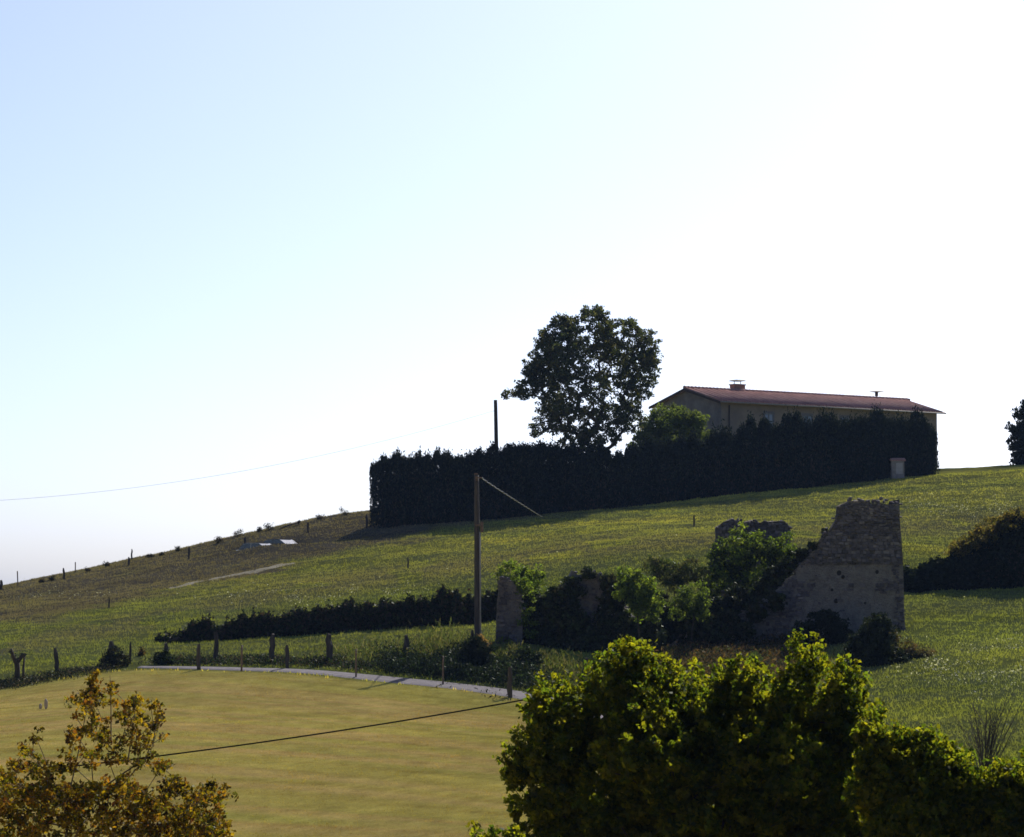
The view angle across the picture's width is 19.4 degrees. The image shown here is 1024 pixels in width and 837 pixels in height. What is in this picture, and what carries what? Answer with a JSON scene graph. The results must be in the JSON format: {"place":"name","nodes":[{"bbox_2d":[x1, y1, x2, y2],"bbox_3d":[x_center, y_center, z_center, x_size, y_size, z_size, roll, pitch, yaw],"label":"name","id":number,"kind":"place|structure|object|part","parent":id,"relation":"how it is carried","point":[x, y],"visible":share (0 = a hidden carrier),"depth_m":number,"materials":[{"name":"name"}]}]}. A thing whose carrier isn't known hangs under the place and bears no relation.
{"place":"outdoors","nodes":[
{"label":"outdoors","id":0,"kind":"place"},
{"bbox_2d":[167,563,294,588],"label":"track","id":1,"kind":"structure","parent":0,"point":[256,570],"depth_m":220.97,"materials":[{"name":"grey gravel"}]},
{"bbox_2d":[264,539,295,544],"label":"parked car","id":2,"kind":"object","parent":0,"point":[279,541],"visible":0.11,"depth_m":241.95,"materials":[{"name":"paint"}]},
{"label":"windows","id":3,"kind":"part","parent":2,"relation":"part of","materials":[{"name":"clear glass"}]},
{"bbox_2d":[280,520,300,529],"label":"fallen branch","id":4,"kind":"object","parent":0,"point":[298,521],"visible":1,"depth_m":254.36,"materials":[{"name":"wood"}]},
{"bbox_2d":[137,666,602,717],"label":"road","id":5,"kind":"structure","parent":0,"point":[468,687],"depth_m":148.97,"materials":[{"name":"grey asphalt"}]},
{"bbox_2d":[0,465,1023,836],"bbox_3d":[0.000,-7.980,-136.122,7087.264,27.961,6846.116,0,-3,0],"label":"ground","id":6,"kind":"structure","parent":0,"point":[264,795],"depth_m":144.90,"materials":[{"name":"green plant"}]},
{"bbox_2d":[9,649,26,679],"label":"tree stump","id":7,"kind":"object","parent":6,"relation":"on","point":[16,661],"visible":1,"depth_m":151.48,"materials":[{"name":"wood"}]},
{"bbox_2d":[44,699,47,708],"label":"field stone","id":8,"kind":"object","parent":6,"relation":"on","point":[45,703],"visible":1,"depth_m":138.64,"materials":[{"name":"grey stone"}]},
{"bbox_2d":[54,648,59,671],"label":"fence post","id":9,"kind":"object","parent":6,"relation":"on","point":[56,660],"visible":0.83,"depth_m":153.70,"materials":[{"name":"grey wood"}]},
{"bbox_2d":[0,661,153,689],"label":"ditch scrub","id":10,"kind":"object","parent":6,"relation":"on","point":[8,683],"visible":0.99,"depth_m":151.35,"materials":[{"name":"green plant"}]},
{"bbox_2d":[108,641,113,647],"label":"fence post","id":11,"kind":"object","parent":6,"relation":"on","point":[111,644],"visible":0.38,"depth_m":155.99,"materials":[{"name":"grey wood"}]},
{"bbox_2d":[98,645,131,667],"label":"dark bramble","id":12,"kind":"object","parent":6,"relation":"on","point":[111,656],"visible":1,"depth_m":154.40,"materials":[{"name":"green plant"}]},
{"bbox_2d":[0,669,238,836],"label":"bronze oak","id":13,"kind":"object","parent":6,"relation":"on","point":[145,807],"visible":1,"depth_m":59.25,"materials":[{"name":"brown plant"}]},
{"bbox_2d":[129,642,131,659],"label":"fence post","id":14,"kind":"object","parent":6,"relation":"on","point":[130,648],"visible":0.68,"depth_m":156.51,"materials":[{"name":"grey wood"}]},
{"bbox_2d":[137,646,145,655],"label":"orange sprig","id":15,"kind":"object","parent":6,"relation":"on","point":[141,652],"visible":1,"depth_m":159.22,"materials":[{"name":"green plant"}]},
{"bbox_2d":[152,649,177,664],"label":"verge bush","id":16,"kind":"object","parent":6,"relation":"on","point":[161,658],"visible":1,"depth_m":155.37,"materials":[{"name":"green plant"}]},
{"bbox_2d":[196,644,200,669],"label":"fence post","id":17,"kind":"object","parent":6,"relation":"on","point":[198,656],"visible":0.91,"depth_m":152.46,"materials":[{"name":"grey wood"}]},
{"bbox_2d":[213,632,218,661],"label":"fence post","id":18,"kind":"object","parent":6,"relation":"on","point":[216,646],"visible":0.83,"depth_m":156.73,"materials":[{"name":"grey wood"}]},
{"bbox_2d":[214,536,222,542],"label":"tussock","id":19,"kind":"object","parent":6,"relation":"on","point":[218,539],"visible":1,"depth_m":249.76,"materials":[{"name":"green plant"}]},
{"bbox_2d":[232,528,244,536],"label":"tussock","id":20,"kind":"object","parent":6,"relation":"on","point":[239,530],"visible":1,"depth_m":252.34,"materials":[{"name":"green plant"}]},
{"bbox_2d":[241,645,242,670],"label":"metal stake","id":21,"kind":"object","parent":6,"relation":"on","point":[241,657],"visible":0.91,"depth_m":151.27,"materials":[{"name":"metal"}]},
{"bbox_2d":[236,543,269,550],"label":"parked car","id":22,"kind":"object","parent":6,"relation":"on","point":[247,546],"visible":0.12,"depth_m":240.54,"materials":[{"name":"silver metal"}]},
{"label":"windows","id":23,"kind":"part","parent":22,"relation":"part of","materials":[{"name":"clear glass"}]},
{"bbox_2d":[263,522,273,529],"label":"tussock","id":24,"kind":"object","parent":6,"relation":"on","point":[268,526],"visible":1,"depth_m":254.15,"materials":[{"name":"green plant"}]},
{"bbox_2d":[269,634,275,663],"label":"fence post","id":25,"kind":"object","parent":6,"relation":"on","point":[272,646],"visible":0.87,"depth_m":154.71,"materials":[{"name":"grey wood"}]},
{"bbox_2d":[135,651,426,672],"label":"verge scrub","id":26,"kind":"object","parent":6,"relation":"on","point":[315,660],"visible":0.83,"depth_m":154.56,"materials":[{"name":"green plant"}]},
{"bbox_2d":[285,645,289,668],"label":"fence post","id":27,"kind":"object","parent":6,"relation":"on","point":[287,654],"visible":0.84,"depth_m":152.22,"materials":[{"name":"grey wood"}]},
{"bbox_2d":[0,669,607,836],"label":"mown stubble","id":28,"kind":"object","parent":6,"relation":"on","point":[430,819],"visible":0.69,"depth_m":121.78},
{"bbox_2d":[315,513,325,519],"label":"tussock","id":29,"kind":"object","parent":6,"relation":"on","point":[318,517],"visible":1,"depth_m":256.10,"materials":[{"name":"green plant"}]},
{"bbox_2d":[154,584,497,642],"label":"hedge","id":30,"kind":"object","parent":6,"relation":"on","point":[443,607],"visible":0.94,"depth_m":169.93,"materials":[{"name":"green plant"}]},
{"bbox_2d":[325,634,332,660],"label":"fence post","id":31,"kind":"object","parent":6,"relation":"on","point":[329,648],"visible":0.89,"depth_m":154.20,"materials":[{"name":"grey wood"}]},
{"bbox_2d":[339,508,349,516],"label":"tussock","id":32,"kind":"object","parent":6,"relation":"on","point":[345,513],"visible":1,"depth_m":257.49,"materials":[{"name":"green plant"}]},
{"bbox_2d":[355,649,356,676],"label":"metal stake","id":33,"kind":"object","parent":6,"relation":"on","point":[355,662],"visible":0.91,"depth_m":149.25,"materials":[{"name":"metal"}]},
{"bbox_2d":[365,514,367,528],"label":"fence post","id":34,"kind":"object","parent":6,"relation":"on","point":[366,518],"visible":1,"depth_m":245.85,"materials":[{"name":"wood"}]},
{"bbox_2d":[403,635,408,651],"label":"fence post","id":35,"kind":"object","parent":6,"relation":"on","point":[406,641],"visible":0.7,"depth_m":154.51,"materials":[{"name":"grey wood"}]},
{"bbox_2d":[442,656,443,683],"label":"metal stake","id":36,"kind":"object","parent":6,"relation":"on","point":[443,669],"visible":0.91,"depth_m":147.25,"materials":[{"name":"metal"}]},
{"bbox_2d":[368,437,564,527],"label":"tall hedge","id":37,"kind":"object","parent":6,"relation":"on","point":[418,488],"visible":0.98,"depth_m":246.91,"materials":[{"name":"green plant"}]},
{"bbox_2d":[358,636,576,700],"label":"bank scrub","id":38,"kind":"object","parent":6,"relation":"on","point":[430,667],"visible":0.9,"depth_m":150.28,"materials":[{"name":"green plant"}]},
{"bbox_2d":[298,618,648,685],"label":"tall grass","id":39,"kind":"structure","parent":6,"relation":"on","point":[552,657],"depth_m":155.47,"materials":[{"name":"green plant"}]},
{"bbox_2d":[457,635,494,670],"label":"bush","id":40,"kind":"object","parent":6,"relation":"on","point":[476,649],"visible":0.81,"depth_m":150.99,"materials":[{"name":"green plant"}]},
{"bbox_2d":[474,473,482,636],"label":"utility pole","id":41,"kind":"object","parent":6,"relation":"on","point":[478,527],"visible":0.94,"depth_m":156.96,"materials":[{"name":"brown wood"}]},
{"bbox_2d":[481,477,544,518],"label":"twisted cable","id":42,"kind":"object","parent":41,"relation":"hanging from","point":[511,497],"visible":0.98,"depth_m":190.01,"materials":[{"name":"black rubber"}]},
{"bbox_2d":[476,634,493,654],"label":"orange bramble","id":43,"kind":"object","parent":6,"relation":"on","point":[486,641],"visible":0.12,"depth_m":153.79,"materials":[{"name":"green plant"}]},
{"bbox_2d":[465,820,525,836],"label":"sprouting shrub","id":44,"kind":"object","parent":6,"relation":"on","point":[512,830],"visible":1,"depth_m":49.62,"materials":[{"name":"green plant"}]},
{"bbox_2d":[494,400,497,446],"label":"utility pole","id":45,"kind":"object","parent":6,"relation":"on","point":[495,423],"visible":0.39,"depth_m":256.32,"materials":[{"name":"brown wood"}]},
{"bbox_2d":[11,411,491,499],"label":"overhead wire","id":46,"kind":"object","parent":45,"relation":"hanging from","point":[245,470],"visible":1,"depth_m":250.52,"materials":[{"name":"metal"}]},
{"bbox_2d":[507,667,512,697],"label":"fence post","id":47,"kind":"object","parent":6,"relation":"on","point":[509,682],"visible":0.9,"depth_m":143.17,"materials":[{"name":"grey wood"}]},
{"bbox_2d":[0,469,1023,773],"bbox_3d":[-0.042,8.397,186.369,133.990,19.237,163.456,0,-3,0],"label":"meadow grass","id":48,"kind":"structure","parent":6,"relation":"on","point":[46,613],"depth_m":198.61,"materials":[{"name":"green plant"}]},
{"bbox_2d":[18,483,1023,724],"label":"meadow flowers","id":49,"kind":"object","parent":6,"relation":"on","point":[676,534],"visible":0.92,"depth_m":183.49,"materials":[{"name":"green plant"}]},
{"bbox_2d":[509,645,543,673],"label":"verge bush","id":50,"kind":"object","parent":6,"relation":"on","point":[526,652],"visible":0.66,"depth_m":150.69,"materials":[{"name":"green plant"}]},
{"bbox_2d":[500,304,663,453],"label":"round tree","id":51,"kind":"object","parent":6,"relation":"on","point":[552,364],"visible":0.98,"depth_m":258.85,"materials":[{"name":"green plant"}]},
{"bbox_2d":[582,658,588,681],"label":"fence post","id":52,"kind":"object","parent":6,"relation":"on","point":[583,669],"visible":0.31,"depth_m":146.70,"materials":[{"name":"grey wood"}]},
{"bbox_2d":[551,439,659,511],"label":"tall hedge","id":53,"kind":"object","parent":6,"relation":"on","point":[602,478],"visible":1,"depth_m":250.92,"materials":[{"name":"green plant"}]},
{"bbox_2d":[611,564,666,645],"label":"green shrub","id":54,"kind":"object","parent":6,"relation":"on","point":[641,598],"visible":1,"depth_m":156.96,"materials":[{"name":"green plant"}]},
{"bbox_2d":[628,401,711,446],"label":"leafy tree","id":55,"kind":"object","parent":6,"relation":"on","point":[676,418],"visible":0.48,"depth_m":265.62,"materials":[{"name":"green plant"}]},
{"bbox_2d":[640,554,712,604],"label":"dry shrub","id":56,"kind":"object","parent":6,"relation":"on","point":[680,577],"visible":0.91,"depth_m":165.55,"materials":[{"name":"green plant"}]},
{"bbox_2d":[666,579,712,648],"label":"tree","id":57,"kind":"object","parent":6,"relation":"on","point":[698,606],"visible":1,"depth_m":158.00,"materials":[{"name":"green plant"}]},
{"bbox_2d":[492,628,887,836],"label":"bushy oak","id":58,"kind":"object","parent":6,"relation":"on","point":[744,756],"visible":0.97,"depth_m":55.09,"materials":[{"name":"green plant"}]},
{"bbox_2d":[495,496,905,646],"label":"ruined house","id":59,"kind":"structure","parent":6,"relation":"on","point":[851,566],"depth_m":160.25,"materials":[{"name":"stone"}]},
{"bbox_2d":[490,558,548,642],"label":"wall top shrub","id":60,"kind":"object","parent":59,"relation":"on","point":[528,574],"visible":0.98,"depth_m":158.26,"materials":[{"name":"green plant"}]},
{"bbox_2d":[522,565,667,653],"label":"ivy mass","id":61,"kind":"object","parent":59,"relation":"attached to","point":[560,616],"visible":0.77,"depth_m":158.08,"materials":[{"name":"green plant"}]},
{"bbox_2d":[644,528,828,646],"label":"ivy bank","id":62,"kind":"structure","parent":59,"relation":"attached to","point":[723,621],"depth_m":160.00,"materials":[{"name":"green plant"}]},
{"bbox_2d":[651,630,834,686],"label":"dry grass","id":63,"kind":"structure","parent":6,"relation":"on","point":[772,652],"depth_m":154.71,"materials":[{"name":"plant"}]},
{"bbox_2d":[699,520,798,600],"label":"elder sapling","id":64,"kind":"object","parent":6,"relation":"on","point":[744,558],"visible":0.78,"depth_m":166.43,"materials":[{"name":"green plant"}]},
{"bbox_2d":[744,651,762,672],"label":"yellow shoot","id":65,"kind":"object","parent":6,"relation":"on","point":[753,654],"visible":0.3,"depth_m":145.49,"materials":[{"name":"green plant"}]},
{"bbox_2d":[638,399,940,503],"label":"tall hedge","id":66,"kind":"object","parent":6,"relation":"on","point":[790,451],"visible":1,"depth_m":256.08,"materials":[{"name":"green plant"}]},
{"bbox_2d":[649,379,945,466],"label":"farmhouse","id":67,"kind":"object","parent":6,"relation":"on","point":[734,403],"visible":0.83,"depth_m":277.88,"materials":[{"name":"tile"}]},
{"bbox_2d":[763,411,774,426],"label":"window","id":68,"kind":"structure","parent":67,"relation":"in","point":[769,415],"depth_m":275.84,"materials":[{"name":"grey glass"}]},
{"bbox_2d":[802,413,812,426],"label":"window","id":69,"kind":"structure","parent":67,"relation":"in","point":[804,415],"depth_m":278.58,"materials":[{"name":"grey glass"}]},
{"bbox_2d":[839,415,849,422],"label":"window","id":70,"kind":"structure","parent":67,"relation":"in","point":[840,416],"depth_m":281.42,"materials":[{"name":"grey glass"}]},
{"bbox_2d":[790,608,853,645],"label":"shade bush","id":71,"kind":"object","parent":6,"relation":"on","point":[830,624],"visible":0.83,"depth_m":157.17,"materials":[{"name":"green plant"}]},
{"bbox_2d":[840,611,911,667],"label":"round bush","id":72,"kind":"object","parent":6,"relation":"on","point":[871,642],"visible":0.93,"depth_m":147.06,"materials":[{"name":"green plant"}]},
{"bbox_2d":[889,458,905,478],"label":"meter cabinet","id":73,"kind":"object","parent":6,"relation":"on","point":[897,468],"visible":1,"depth_m":260.10,"materials":[{"name":"stone"}]},
{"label":"door","id":74,"kind":"part","parent":73,"relation":"part of","materials":[{"name":"grey metal"}]},
{"bbox_2d":[888,629,936,658],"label":"bracken bush","id":75,"kind":"object","parent":6,"relation":"on","point":[913,651],"visible":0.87,"depth_m":148.35,"materials":[{"name":"green plant"}]},
{"bbox_2d":[840,716,1023,836],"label":"leafy tree","id":76,"kind":"object","parent":6,"relation":"on","point":[908,781],"visible":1,"depth_m":51.26,"materials":[{"name":"green plant"}]},
{"bbox_2d":[903,507,1023,592],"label":"bramble hedge","id":77,"kind":"object","parent":6,"relation":"on","point":[991,554],"visible":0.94,"depth_m":180.00,"materials":[{"name":"green plant"}]},
{"bbox_2d":[952,684,1021,772],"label":"bare bush","id":78,"kind":"object","parent":6,"relation":"on","point":[988,744],"visible":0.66,"depth_m":99.53,"materials":[{"name":"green plant"}]},
{"bbox_2d":[1004,399,1023,464],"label":"dark tree","id":79,"kind":"object","parent":6,"relation":"on","point":[1016,431],"visible":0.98,"depth_m":283.75,"materials":[{"name":"green plant"}]},
{"bbox_3d":[2.706,9.165,58.854,0.280,8.200,0.280,0,-3,0],"label":"utility pole","id":80,"kind":"object","parent":6,"relation":"on","visible":0},
{"bbox_2d":[17,690,570,772],"bbox_3d":[-6.546,6.393,60.273,18.703,2.533,0.035,0,-3,8],"label":"drop cable","id":81,"kind":"object","parent":80,"relation":"hanging from","point":[320,733],"visible":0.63,"depth_m":59.89,"materials":[{"name":"black rubber"}]},
{"bbox_2d":[0,0,1023,584],"label":"sky","id":82,"kind":"structure","parent":0,"point":[236,236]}
]}

